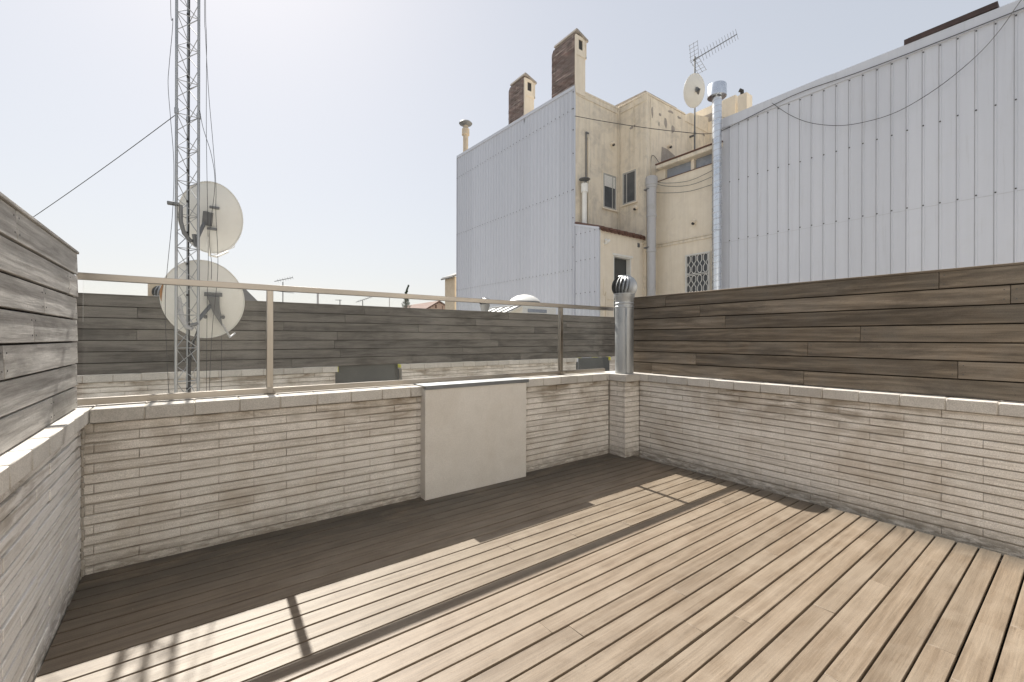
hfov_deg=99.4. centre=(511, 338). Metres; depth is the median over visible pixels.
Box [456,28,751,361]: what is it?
apartment building
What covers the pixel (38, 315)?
plank fence
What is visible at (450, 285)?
house
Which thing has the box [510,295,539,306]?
roof vent
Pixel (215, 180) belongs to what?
cable
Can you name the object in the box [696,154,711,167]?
window
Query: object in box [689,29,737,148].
yagi antenna
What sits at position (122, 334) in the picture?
plank fence
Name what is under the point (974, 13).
steel beam
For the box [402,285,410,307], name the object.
cypress tree
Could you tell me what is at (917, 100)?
cable
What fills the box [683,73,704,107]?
satellite dish
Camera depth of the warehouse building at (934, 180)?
10.22 m
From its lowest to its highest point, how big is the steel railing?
0.878 m
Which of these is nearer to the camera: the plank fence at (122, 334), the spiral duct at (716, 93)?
the plank fence at (122, 334)
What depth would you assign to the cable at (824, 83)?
10.93 m
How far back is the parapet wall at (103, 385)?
6.35 m
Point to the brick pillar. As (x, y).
(624, 415)
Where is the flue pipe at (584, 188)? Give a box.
[579,177,589,222]
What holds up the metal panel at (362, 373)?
attached to the parapet wall at (103, 385)
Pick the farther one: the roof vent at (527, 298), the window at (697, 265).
the window at (697, 265)
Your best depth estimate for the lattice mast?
4.93 m
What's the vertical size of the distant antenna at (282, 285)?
16.329 m
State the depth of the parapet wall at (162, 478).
3.31 m
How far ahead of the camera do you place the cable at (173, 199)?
4.71 m
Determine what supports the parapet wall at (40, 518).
on the deck
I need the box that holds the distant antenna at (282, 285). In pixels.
[274,276,292,301]
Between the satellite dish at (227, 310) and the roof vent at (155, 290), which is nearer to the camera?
the satellite dish at (227, 310)
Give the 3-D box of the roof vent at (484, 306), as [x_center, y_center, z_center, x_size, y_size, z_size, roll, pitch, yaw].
[-0.642,0.273,10.226,0.261,2.451,0.261,0,0,-37]
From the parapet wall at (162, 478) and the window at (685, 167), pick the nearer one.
the parapet wall at (162, 478)
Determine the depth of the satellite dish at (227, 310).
5.26 m
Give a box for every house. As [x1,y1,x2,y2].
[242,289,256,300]
[404,301,444,308]
[441,273,455,309]
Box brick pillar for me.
[594,371,644,457]
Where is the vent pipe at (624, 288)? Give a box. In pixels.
[612,275,636,373]
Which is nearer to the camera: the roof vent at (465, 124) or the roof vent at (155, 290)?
the roof vent at (155, 290)
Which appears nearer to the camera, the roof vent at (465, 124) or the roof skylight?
the roof skylight
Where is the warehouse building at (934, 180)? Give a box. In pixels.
[721,0,1023,288]
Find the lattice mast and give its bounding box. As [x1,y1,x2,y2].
[174,0,200,392]
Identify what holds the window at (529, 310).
in the roof skylight
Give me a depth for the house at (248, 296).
12.43 m
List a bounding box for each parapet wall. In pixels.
[0,405,95,681]
[74,356,614,455]
[80,372,608,577]
[639,373,1023,558]
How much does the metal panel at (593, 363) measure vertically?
1.040 m
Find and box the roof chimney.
[148,284,160,295]
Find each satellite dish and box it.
[160,260,244,337]
[167,181,242,257]
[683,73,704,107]
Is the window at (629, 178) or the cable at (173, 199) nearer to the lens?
the cable at (173, 199)
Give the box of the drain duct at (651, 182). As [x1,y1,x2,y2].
[644,175,657,295]
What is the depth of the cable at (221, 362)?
5.76 m
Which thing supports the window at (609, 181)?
in the apartment building at (522, 228)
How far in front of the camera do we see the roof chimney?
6.93 m
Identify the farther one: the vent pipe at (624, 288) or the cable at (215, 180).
the vent pipe at (624, 288)
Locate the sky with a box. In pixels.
[0,0,1016,306]
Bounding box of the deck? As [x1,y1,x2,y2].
[34,453,1023,681]
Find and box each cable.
[33,115,174,216]
[165,0,173,392]
[200,113,214,279]
[204,0,217,390]
[205,0,208,390]
[221,335,221,389]
[576,8,1023,133]
[772,0,1020,125]
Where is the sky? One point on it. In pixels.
(336, 131)
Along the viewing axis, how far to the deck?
2.51 m
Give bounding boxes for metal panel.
[335,364,398,383]
[576,357,609,370]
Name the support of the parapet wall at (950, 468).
on the deck
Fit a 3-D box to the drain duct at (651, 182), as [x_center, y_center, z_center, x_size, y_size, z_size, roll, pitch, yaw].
[4.787,-2.016,14.915,0.400,7.050,0.400,0,0,-37]
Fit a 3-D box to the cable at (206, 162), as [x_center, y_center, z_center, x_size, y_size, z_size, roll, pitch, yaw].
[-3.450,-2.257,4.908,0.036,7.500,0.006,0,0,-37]
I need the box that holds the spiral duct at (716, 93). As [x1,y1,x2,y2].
[707,80,726,289]
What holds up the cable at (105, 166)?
attached to the lattice mast
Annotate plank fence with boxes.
[0,192,78,453]
[73,293,614,374]
[634,262,1023,401]
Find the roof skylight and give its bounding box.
[489,305,555,313]
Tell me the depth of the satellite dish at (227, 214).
5.29 m
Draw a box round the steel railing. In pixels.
[76,272,613,405]
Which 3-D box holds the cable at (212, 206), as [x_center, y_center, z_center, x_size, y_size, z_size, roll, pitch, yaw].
[-3.543,-1.651,5.041,0.145,1.894,0.380,0,0,-37]
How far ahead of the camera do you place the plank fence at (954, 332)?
3.86 m
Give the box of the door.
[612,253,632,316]
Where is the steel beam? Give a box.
[904,1,998,44]
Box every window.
[528,309,546,312]
[602,171,617,212]
[621,167,637,206]
[667,161,690,177]
[685,251,709,292]
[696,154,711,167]
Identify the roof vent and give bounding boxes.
[152,286,160,295]
[459,119,471,151]
[480,298,489,310]
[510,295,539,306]
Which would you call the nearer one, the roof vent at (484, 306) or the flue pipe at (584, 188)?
the roof vent at (484, 306)

